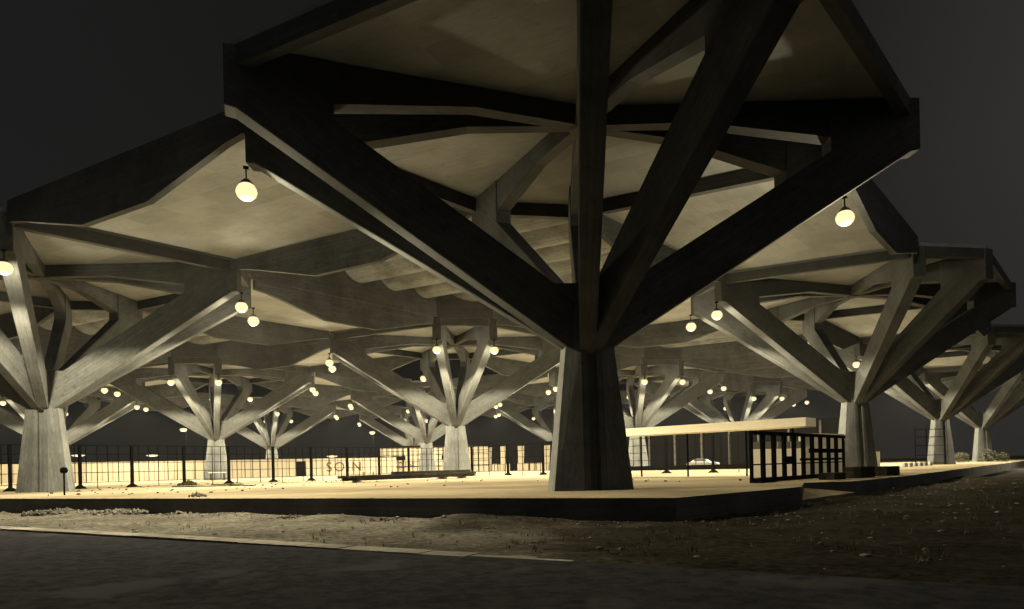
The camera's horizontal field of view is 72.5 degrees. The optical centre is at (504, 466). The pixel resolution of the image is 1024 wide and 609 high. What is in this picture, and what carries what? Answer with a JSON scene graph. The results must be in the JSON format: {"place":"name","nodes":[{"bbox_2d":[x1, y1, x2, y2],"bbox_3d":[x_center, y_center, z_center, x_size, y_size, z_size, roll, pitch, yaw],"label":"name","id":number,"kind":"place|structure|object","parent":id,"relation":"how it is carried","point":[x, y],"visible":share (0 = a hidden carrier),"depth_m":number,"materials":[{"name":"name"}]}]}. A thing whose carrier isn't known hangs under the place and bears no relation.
{"place":"outdoors","nodes":[
{"label":"outdoors","id":0,"kind":"place"},
{"bbox_2d":[0,386,143,444],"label":"mushroom column","id":1,"kind":"structure","parent":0,"point":[85,421],"depth_m":110.30,"materials":[{"name":"concrete"}]},
{"bbox_2d":[101,392,245,410],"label":"roof panel","id":2,"kind":"structure","parent":1,"relation":"on","point":[181,401],"depth_m":122.92,"materials":[{"name":"concrete"}]},
{"bbox_2d":[0,457,395,483],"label":"boundary wall","id":3,"kind":"structure","parent":0,"point":[171,468],"depth_m":124.00,"materials":[{"name":"beige paint"}]},
{"bbox_2d":[296,461,305,475],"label":"door","id":4,"kind":"structure","parent":3,"relation":"in","point":[300,472],"depth_m":128.72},
{"bbox_2d":[205,397,335,458],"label":"mushroom column","id":5,"kind":"structure","parent":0,"point":[274,436],"depth_m":138.89,"materials":[{"name":"concrete"}]},
{"bbox_2d":[293,405,401,418],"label":"roof panel","id":6,"kind":"structure","parent":5,"relation":"on","point":[343,411],"depth_m":154.10,"materials":[{"name":"concrete"}]},
{"bbox_2d":[359,407,428,445],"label":"mushroom column","id":7,"kind":"structure","parent":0,"point":[369,420],"depth_m":165.03,"materials":[{"name":"concrete"}]},
{"bbox_2d":[376,444,490,471],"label":"glazed hall","id":8,"kind":"structure","parent":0,"point":[397,452],"depth_m":139.38,"materials":[{"name":"glass"}]},
{"bbox_2d":[0,530,1023,608],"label":"road","id":9,"kind":"structure","parent":0,"point":[38,570],"depth_m":9.43,"materials":[{"name":"asphalt"}]},
{"bbox_2d":[0,526,573,560],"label":"kerb","id":10,"kind":"structure","parent":9,"relation":"on","point":[250,541],"depth_m":15.22,"materials":[{"name":"concrete"}]},
{"bbox_2d":[0,476,1023,586],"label":"verge","id":11,"kind":"structure","parent":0,"point":[981,554],"depth_m":16.08,"materials":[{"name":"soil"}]},
{"bbox_2d":[21,507,96,516],"bbox_3d":[-18.604,1.903,29.215,2.861,0.395,1.860,-1,0,0],"label":"rubble","id":12,"kind":"object","parent":11,"relation":"on","point":[56,511],"visible":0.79,"depth_m":28.68,"materials":[{"name":"stone"}]},
{"bbox_2d":[83,508,148,515],"bbox_3d":[-15.520,1.840,28.152,2.845,0.340,1.747,-1,0,0],"label":"rubble","id":13,"kind":"object","parent":11,"relation":"on","point":[115,511],"visible":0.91,"depth_m":27.82,"materials":[{"name":"stone"}]},
{"bbox_2d":[145,510,206,515],"bbox_3d":[-12.575,1.875,26.981,2.482,0.353,1.469,-1,0,0],"label":"rubble","id":14,"kind":"object","parent":11,"relation":"on","point":[174,513],"visible":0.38,"depth_m":26.81,"materials":[{"name":"stone"}]},
{"bbox_2d":[263,514,309,518],"bbox_3d":[-7.291,1.765,23.964,1.858,0.260,1.283,-1,0,0],"label":"rubble","id":15,"kind":"object","parent":11,"relation":"on","point":[289,516],"visible":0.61,"depth_m":23.79,"materials":[{"name":"stone"}]},
{"bbox_2d":[358,518,409,521],"bbox_3d":[-3.792,1.705,21.804,1.736,0.200,1.020,-1,0,0],"label":"rubble","id":16,"kind":"object","parent":11,"relation":"on","point":[382,519],"visible":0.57,"depth_m":21.74,"materials":[{"name":"stone"}]},
{"bbox_2d":[0,478,1023,568],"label":"rubble","id":17,"kind":"object","parent":11,"relation":"on","point":[621,548],"visible":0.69,"depth_m":19.60,"materials":[{"name":"stone"}]},
{"bbox_2d":[0,459,1023,521],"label":"platform","id":18,"kind":"structure","parent":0,"point":[695,494],"depth_m":27.71,"materials":[{"name":"concrete"}]},
{"bbox_2d":[60,467,67,494],"bbox_3d":[-22.889,0.768,36.300,0.380,1.460,0.380,-1,0,0],"label":"marker post","id":19,"kind":"object","parent":18,"relation":"on","point":[63,470],"visible":0.96,"depth_m":36.27,"materials":[{"name":"metal"}]},
{"bbox_2d":[0,208,250,492],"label":"mushroom column","id":20,"kind":"structure","parent":18,"relation":"on","point":[65,271],"depth_m":44.82,"materials":[{"name":"concrete"}]},
{"bbox_2d":[0,249,13,274],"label":"pendant lamp","id":21,"kind":"object","parent":20,"relation":"hanging from","point":[6,267],"visible":1,"depth_m":35.48,"materials":[{"name":"white"}]},
{"bbox_2d":[0,302,53,339],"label":"roof panel","id":22,"kind":"structure","parent":20,"relation":"on","point":[8,326],"depth_m":57.70,"materials":[{"name":"concrete"}]},
{"bbox_2d":[235,292,247,312],"bbox_3d":[-17.027,-10.608,45.232,0.800,1.300,0.800,-1,0,-25],"label":"pendant lamp","id":23,"kind":"object","parent":20,"relation":"hanging from","point":[241,306],"visible":1,"depth_m":45.00,"materials":[{"name":"white"}]},
{"bbox_2d":[248,307,258,325],"bbox_3d":[-17.775,-10.591,49.466,0.800,1.300,0.800,-1,0,-4],"label":"pendant lamp","id":24,"kind":"object","parent":20,"relation":"hanging from","point":[253,319],"visible":1,"depth_m":49.23,"materials":[{"name":"white"}]},
{"bbox_2d":[143,280,433,344],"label":"roof panel","id":25,"kind":"structure","parent":20,"relation":"on","point":[284,314],"depth_m":59.61,"materials":[{"name":"concrete"}]},
{"bbox_2d":[180,427,186,459],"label":"street lamp","id":26,"kind":"object","parent":18,"relation":"on","point":[183,429],"visible":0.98,"depth_m":148.82,"materials":[{"name":"metal"}]},
{"bbox_2d":[177,480,197,485],"bbox_3d":[-25.646,1.351,56.535,1.642,0.598,1.028,-1,0,0],"label":"rubble heap","id":27,"kind":"object","parent":18,"relation":"on","point":[188,483],"visible":0.98,"depth_m":56.28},
{"bbox_2d":[188,492,206,496],"bbox_3d":[-12.539,1.138,28.578,0.739,0.294,0.442,-1,0,0],"label":"rubble heap","id":28,"kind":"object","parent":18,"relation":"on","point":[196,494],"visible":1,"depth_m":28.54,"materials":[{"name":"stone"}]},
{"bbox_2d":[109,357,314,480],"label":"mushroom column","id":29,"kind":"structure","parent":18,"relation":"on","point":[214,429],"depth_m":91.49,"materials":[{"name":"concrete"}]},
{"bbox_2d":[101,386,107,392],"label":"pendant lamp","id":30,"kind":"object","parent":29,"relation":"hanging from","point":[104,389],"visible":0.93,"depth_m":87.62,"materials":[{"name":"white"}]},
{"bbox_2d":[114,390,120,396],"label":"pendant lamp","id":31,"kind":"object","parent":29,"relation":"hanging from","point":[117,393],"visible":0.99,"depth_m":91.84,"materials":[{"name":"white"}]},
{"bbox_2d":[106,380,207,397],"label":"roof panel","id":32,"kind":"structure","parent":29,"relation":"on","point":[163,388],"depth_m":105.85,"materials":[{"name":"concrete"}]},
{"bbox_2d":[10,311,331,357],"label":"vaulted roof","id":33,"kind":"structure","parent":29,"relation":"on","point":[87,326],"depth_m":76.93,"materials":[{"name":"concrete"}]},
{"bbox_2d":[10,340,167,364],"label":"roof panel","id":34,"kind":"structure","parent":33,"relation":"attached to","point":[70,352],"depth_m":73.65,"materials":[{"name":"concrete"}]},
{"bbox_2d":[167,374,174,384],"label":"pendant lamp","id":35,"kind":"object","parent":29,"relation":"hanging from","point":[170,381],"visible":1,"depth_m":81.51,"materials":[{"name":"white"}]},
{"bbox_2d":[215,374,221,384],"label":"pendant lamp","id":36,"kind":"object","parent":29,"relation":"hanging from","point":[218,381],"visible":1,"depth_m":82.44,"materials":[{"name":"white"}]},
{"bbox_2d":[310,382,315,391],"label":"pendant lamp","id":37,"kind":"object","parent":29,"relation":"hanging from","point":[312,388],"visible":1,"depth_m":92.04,"materials":[{"name":"white"}]},
{"bbox_2d":[252,372,411,397],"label":"roof panel","id":38,"kind":"structure","parent":29,"relation":"on","point":[327,384],"depth_m":104.53,"materials":[{"name":"concrete"}]},
{"bbox_2d":[172,485,255,486],"bbox_3d":[-20.873,1.417,50.050,6.815,0.070,0.250,-1,0,14],"label":"plank","id":39,"kind":"object","parent":18,"relation":"on","point":[213,486],"visible":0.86,"depth_m":49.94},
{"bbox_2d":[211,484,242,484],"bbox_3d":[-20.225,1.322,50.950,2.596,0.070,0.300,-1,0,16],"label":"plank","id":40,"kind":"object","parent":39,"relation":"on","point":[226,484],"visible":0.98,"depth_m":50.78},
{"bbox_2d":[0,444,431,491],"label":"steel screen","id":41,"kind":"object","parent":18,"relation":"on","point":[9,454],"visible":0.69,"depth_m":60.04,"materials":[{"name":"metal"}]},
{"bbox_2d":[208,472,225,480],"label":"trestle","id":42,"kind":"object","parent":18,"relation":"on","point":[217,472],"visible":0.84,"depth_m":89.77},
{"bbox_2d":[369,431,374,455],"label":"street lamp","id":43,"kind":"object","parent":18,"relation":"on","point":[371,432],"visible":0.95,"depth_m":174.95,"materials":[{"name":"metal"}]},
{"bbox_2d":[15,475,741,494],"bbox_3d":[-11.046,1.212,52.845,45.815,0.171,37.876,-1,0,0],"label":"debris","id":44,"kind":"object","parent":18,"relation":"on","point":[255,484],"visible":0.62,"depth_m":42.86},
{"bbox_2d":[350,381,483,470],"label":"mushroom column","id":45,"kind":"structure","parent":18,"relation":"on","point":[425,436],"depth_m":118.98,"materials":[{"name":"concrete"}]},
{"bbox_2d":[286,391,401,409],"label":"roof panel","id":46,"kind":"structure","parent":45,"relation":"on","point":[342,399],"depth_m":127.05,"materials":[{"name":"concrete"}]},
{"bbox_2d":[452,373,556,396],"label":"roof panel","id":47,"kind":"structure","parent":45,"relation":"on","point":[539,385],"depth_m":110.72,"materials":[{"name":"concrete"}]},
{"bbox_2d":[471,393,553,404],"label":"roof panel","id":48,"kind":"structure","parent":45,"relation":"on","point":[516,398],"depth_m":132.47,"materials":[{"name":"concrete"}]},
{"bbox_2d":[330,317,560,470],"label":"mushroom column","id":49,"kind":"structure","parent":18,"relation":"on","point":[464,340],"depth_m":72.21,"materials":[{"name":"concrete"}]},
{"bbox_2d":[220,341,418,378],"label":"roof panel","id":50,"kind":"structure","parent":49,"relation":"on","point":[315,356],"depth_m":80.48,"materials":[{"name":"concrete"}]},
{"bbox_2d":[325,353,332,365],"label":"pendant lamp","id":51,"kind":"object","parent":49,"relation":"hanging from","point":[329,362],"visible":1,"depth_m":69.17,"materials":[{"name":"white"}]},
{"bbox_2d":[329,360,335,371],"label":"pendant lamp","id":52,"kind":"object","parent":49,"relation":"hanging from","point":[332,368],"visible":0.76,"depth_m":73.38,"materials":[{"name":"white"}]},
{"bbox_2d":[235,217,611,317],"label":"vaulted roof","id":53,"kind":"structure","parent":49,"relation":"on","point":[399,281],"depth_m":55.42,"materials":[{"name":"concrete"}]},
{"bbox_2d":[433,339,440,353],"bbox_3d":[-6.112,-10.856,63.310,0.800,1.300,0.800,-1,0,13],"label":"pendant lamp","id":54,"kind":"object","parent":49,"relation":"hanging from","point":[436,349],"visible":1,"depth_m":63.07,"materials":[{"name":"white"}]},
{"bbox_2d":[490,340,498,353],"bbox_3d":[-0.914,-10.974,64.228,0.800,1.300,0.800,-1,0,-36],"label":"pendant lamp","id":55,"kind":"object","parent":49,"relation":"hanging from","point":[494,349],"visible":1,"depth_m":63.98,"materials":[{"name":"white"}]},
{"bbox_2d":[470,353,642,375],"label":"roof panel","id":56,"kind":"structure","parent":49,"relation":"on","point":[507,365],"depth_m":88.78,"materials":[{"name":"concrete"}]},
{"bbox_2d":[614,321,805,359],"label":"vaulted roof","id":57,"kind":"structure","parent":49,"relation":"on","point":[718,343],"depth_m":90.48,"materials":[{"name":"concrete"}]},
{"bbox_2d":[489,441,551,470],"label":"glazed hall","id":58,"kind":"structure","parent":18,"relation":"on","point":[534,449],"depth_m":140.59,"materials":[{"name":"glass"}]},
{"bbox_2d":[223,0,919,490],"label":"mushroom column","id":59,"kind":"structure","parent":18,"relation":"on","point":[401,126],"depth_m":24.72,"materials":[{"name":"concrete"}]},
{"bbox_2d":[7,111,470,276],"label":"roof panel","id":60,"kind":"structure","parent":59,"relation":"on","point":[177,188],"depth_m":35.09,"materials":[{"name":"concrete"}]},
{"bbox_2d":[235,165,257,201],"bbox_3d":[-9.835,-10.771,26.619,0.800,1.300,0.800,-1,0,-21],"label":"pendant lamp","id":61,"kind":"object","parent":59,"relation":"hanging from","point":[246,190],"visible":1,"depth_m":26.40,"materials":[{"name":"glass"}]},
{"bbox_2d":[601,178,917,281],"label":"roof panel","id":62,"kind":"structure","parent":59,"relation":"on","point":[879,222],"depth_m":40.16,"materials":[{"name":"concrete"}]},
{"bbox_2d":[835,196,854,225],"bbox_3d":[15.148,-11.339,31.033,0.800,1.300,0.800,-1,0,38],"label":"pendant lamp","id":63,"kind":"object","parent":59,"relation":"hanging from","point":[845,216],"visible":1,"depth_m":30.80,"materials":[{"name":"white"}]},
{"bbox_2d":[436,433,780,475],"bbox_3d":[7.583,-0.844,69.550,39.794,3.300,0.897,-1,0,38],"label":"steel screen","id":64,"kind":"object","parent":18,"relation":"on","point":[712,450],"visible":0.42,"depth_m":64.92,"materials":[{"name":"metal"}]},
{"bbox_2d":[549,359,723,465],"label":"mushroom column","id":65,"kind":"structure","parent":18,"relation":"on","point":[701,380],"depth_m":101.75,"materials":[{"name":"concrete"}]},
{"bbox_2d":[642,375,647,383],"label":"pendant lamp","id":66,"kind":"object","parent":65,"relation":"hanging from","point":[644,381],"visible":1,"depth_m":91.65,"materials":[{"name":"white"}]},
{"bbox_2d":[679,376,684,383],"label":"pendant lamp","id":67,"kind":"object","parent":65,"relation":"hanging from","point":[682,381],"visible":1,"depth_m":92.58,"materials":[{"name":"white"}]},
{"bbox_2d":[686,459,719,464],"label":"parked car","id":68,"kind":"object","parent":18,"relation":"on","point":[702,461],"visible":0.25,"depth_m":95.81,"materials":[{"name":"paint"}]},
{"bbox_2d":[626,417,815,476],"bbox_3d":[13.486,-1.048,45.675,12.942,3.420,1.600,-1,0,44],"label":"canopy","id":69,"kind":"object","parent":18,"relation":"on","point":[792,423],"visible":0.79,"depth_m":44.30,"materials":[{"name":"white paint"}]},
{"bbox_2d":[627,418,839,465],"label":"dark store","id":70,"kind":"structure","parent":18,"relation":"on","point":[828,426],"depth_m":116.49,"materials":[{"name":"black paint"}]},
{"bbox_2d":[748,431,844,482],"bbox_3d":[15.082,-0.504,34.739,0.570,2.280,12.354,-1,0,43],"label":"entrance screen","id":71,"kind":"object","parent":18,"relation":"on","point":[820,451],"visible":0.87,"depth_m":33.88,"materials":[{"name":"paint"}]},
{"bbox_2d":[753,433,843,476],"bbox_3d":[18.583,-0.734,42.706,9.192,2.580,1.296,-1,0,-32],"label":"booth","id":72,"kind":"object","parent":18,"relation":"on","point":[756,456],"visible":0.46,"depth_m":41.40,"materials":[{"name":"white paint"}]},
{"bbox_2d":[753,442,759,448],"bbox_3d":[14.826,-1.219,40.900,0.825,0.420,0.080,-1,0,-14],"label":"window","id":73,"kind":"structure","parent":72,"relation":"in","point":[756,445],"depth_m":40.84,"materials":[{"name":"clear glass"}]},
{"bbox_2d":[765,442,776,448],"bbox_3d":[15.686,-1.238,41.100,0.825,0.420,0.080,-1,0,-14],"label":"window","id":74,"kind":"structure","parent":72,"relation":"in","point":[767,444],"depth_m":41.02,"materials":[{"name":"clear glass"}]},
{"bbox_2d":[777,441,789,448],"bbox_3d":[16.546,-1.258,41.300,0.825,0.420,0.080,-1,0,-14],"label":"window","id":75,"kind":"structure","parent":72,"relation":"in","point":[787,442],"depth_m":41.22,"materials":[{"name":"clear glass"}]},
{"bbox_2d":[790,441,800,447],"bbox_3d":[17.405,-1.277,41.500,0.825,0.420,0.080,-1,0,-14],"label":"window","id":76,"kind":"structure","parent":72,"relation":"in","point":[798,443],"depth_m":41.47,"materials":[{"name":"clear glass"}]},
{"bbox_2d":[691,242,1015,466],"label":"mushroom column","id":77,"kind":"structure","parent":18,"relation":"on","point":[956,293],"depth_m":52.92,"materials":[{"name":"concrete"}]},
{"bbox_2d":[496,297,718,347],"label":"roof panel","id":78,"kind":"structure","parent":77,"relation":"on","point":[669,327],"depth_m":67.89,"materials":[{"name":"concrete"}]},
{"bbox_2d":[686,315,695,330],"bbox_3d":[14.784,-11.331,55.218,0.800,1.300,0.800,-1,0,-20],"label":"pendant lamp","id":79,"kind":"object","parent":77,"relation":"hanging from","point":[690,325],"visible":1,"depth_m":54.98,"materials":[{"name":"white"}]},
{"bbox_2d":[711,302,722,319],"bbox_3d":[15.531,-11.348,50.983,0.800,1.300,0.800,-1,0,-36],"label":"pendant lamp","id":80,"kind":"object","parent":77,"relation":"hanging from","point":[716,314],"visible":1,"depth_m":50.75,"materials":[{"name":"white"}]},
{"bbox_2d":[823,309,990,349],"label":"roof panel","id":81,"kind":"structure","parent":77,"relation":"on","point":[844,333],"depth_m":71.59,"materials":[{"name":"concrete"}]},
{"bbox_2d":[834,324,1023,464],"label":"mushroom column","id":82,"kind":"structure","parent":18,"relation":"on","point":[1001,346],"depth_m":81.77,"materials":[{"name":"concrete"}]},
{"bbox_2d":[684,352,794,377],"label":"roof panel","id":83,"kind":"structure","parent":82,"relation":"on","point":[754,364],"depth_m":90.46,"materials":[{"name":"concrete"}]},
{"bbox_2d":[852,356,859,367],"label":"pendant lamp","id":84,"kind":"object","parent":82,"relation":"hanging from","point":[856,363],"visible":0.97,"depth_m":79.35,"materials":[{"name":"white"}]},
{"bbox_2d":[914,427,945,464],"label":"scaffold frame","id":85,"kind":"object","parent":18,"relation":"on","point":[926,429],"visible":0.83,"depth_m":82.02,"materials":[{"name":"paint"}]},
{"bbox_2d":[955,452,969,461],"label":"shrub","id":86,"kind":"object","parent":18,"relation":"on","point":[963,458],"visible":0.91,"depth_m":105.83,"materials":[{"name":"green plant"}]},
{"bbox_2d":[918,363,1023,461],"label":"mushroom column","id":87,"kind":"structure","parent":18,"relation":"on","point":[1008,399],"depth_m":109.50,"materials":[{"name":"concrete"}]},
{"bbox_2d":[915,356,990,375],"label":"roof panel","id":88,"kind":"structure","parent":87,"relation":"on","point":[947,361],"depth_m":102.33,"materials":[{"name":"concrete"}]},
{"bbox_2d":[978,448,998,461],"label":"shrub","id":89,"kind":"object","parent":18,"relation":"on","point":[986,453],"visible":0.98,"depth_m":108.40,"materials":[{"name":"green plant"}]},
{"bbox_2d":[996,452,1009,460],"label":"shrub","id":90,"kind":"object","parent":18,"relation":"on","point":[1003,455],"visible":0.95,"depth_m":107.80,"materials":[{"name":"green plant"}]},
{"bbox_2d":[0,0,1023,462],"label":"sky","id":91,"kind":"structure","parent":0,"point":[84,84],"materials":[{"name":"black"}]},
{"bbox_2d":[496,396,555,440],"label":"mushroom column","id":92,"kind":"structure","parent":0,"point":[507,408],"depth_m":147.82,"materials":[{"name":"concrete"}]},
{"bbox_2d":[482,407,531,416],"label":"roof panel","id":93,"kind":"structure","parent":92,"relation":"on","point":[490,412],"depth_m":163.69,"materials":[{"name":"concrete"}]},
{"bbox_2d":[620,390,669,406],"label":"roof panel","id":94,"kind":"structure","parent":92,"relation":"on","point":[647,398],"depth_m":135.34,"materials":[{"name":"concrete"}]},
{"bbox_2d":[278,456,1023,540],"bbox_3d":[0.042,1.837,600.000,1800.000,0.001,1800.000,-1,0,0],"label":"ground","id":95,"kind":"structure","parent":0,"point":[1016,472],"depth_m":81.07,"materials":[{"name":"concrete"}]},
{"bbox_2d":[802,488,854,504],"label":"ramp","id":96,"kind":"structure","parent":95,"relation":"on","point":[811,495],"depth_m":27.87,"materials":[{"name":"concrete"}]},
{"bbox_2d":[631,464,749,470],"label":"wall","id":97,"kind":"structure","parent":0,"point":[726,466],"depth_m":87.21,"materials":[{"name":"concrete"}]},
{"bbox_2d":[670,381,806,422],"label":"mushroom column","id":98,"kind":"structure","parent":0,"point":[706,408],"depth_m":129.64,"materials":[{"name":"concrete"}]},
{"bbox_2d":[723,369,800,381],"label":"vaulted roof","id":99,"kind":"structure","parent":98,"relation":"on","point":[752,378],"depth_m":120.53,"materials":[{"name":"concrete"}]},
{"bbox_2d":[634,375,752,394],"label":"roof panel","id":100,"kind":"structure","parent":99,"relation":"attached to","point":[730,383],"depth_m":116.95,"materials":[{"name":"concrete"}]},
{"bbox_2d":[783,380,819,390],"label":"roof panel","id":101,"kind":"structure","parent":99,"relation":"attached to","point":[800,383],"depth_m":120.21,"materials":[{"name":"concrete"}]},
{"bbox_2d":[819,472,845,479],"bbox_3d":[15.614,0.464,33.200,0.730,0.320,1.530,-1,0,44],"label":"crate","id":102,"kind":"object","parent":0,"point":[832,476],"visible":1,"depth_m":32.74,"materials":[{"name":"wood"}]},
{"bbox_2d":[843,466,874,477],"bbox_3d":[17.911,0.296,35.200,0.830,0.550,2.230,-1,0,44],"label":"crate","id":103,"kind":"object","parent":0,"point":[860,472],"visible":0.88,"depth_m":34.51,"materials":[{"name":"wood"}]},
{"bbox_2d":[876,451,879,465],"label":"notice board","id":104,"kind":"object","parent":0,"point":[878,457],"visible":0.29,"depth_m":69.53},
{"bbox_2d":[875,466,899,475],"bbox_3d":[20.911,0.253,38.300,0.830,0.500,2.430,-1,0,44],"label":"crate","id":105,"kind":"object","parent":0,"point":[886,470],"visible":0.77,"depth_m":37.49,"materials":[{"name":"wood"}]},
{"bbox_3d":[-11.048,1.159,52.290,1.122,0.140,0.854,-1,0,0],"label":"bearer block","id":106,"kind":"object","parent":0,"visible":0},
{"bbox_2d":[342,478,353,480],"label":"timber beam","id":107,"kind":"structure","parent":106,"relation":"on","point":[348,479],"depth_m":51.67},
{"bbox_2d":[337,472,446,478],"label":"timber beam","id":108,"kind":"structure","parent":107,"relation":"on","point":[341,477],"depth_m":51.12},
{"bbox_3d":[-3.822,0.995,63.216,1.122,0.140,0.854,-1,0,0],"label":"bearer block","id":109,"kind":"object","parent":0,"visible":0},
{"bbox_2d":[354,474,473,480],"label":"timber beam","id":110,"kind":"structure","parent":109,"relation":"on","point":[402,477],"depth_m":56.80,"materials":[{"name":"wood"}]},
{"bbox_2d":[348,472,475,477],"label":"timber beam","id":111,"kind":"structure","parent":110,"relation":"on","point":[398,475],"depth_m":56.44,"materials":[{"name":"wood"}]},
{"bbox_2d":[391,470,470,473],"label":"timber beam","id":112,"kind":"structure","parent":111,"relation":"on","point":[413,472],"depth_m":59.02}
]}

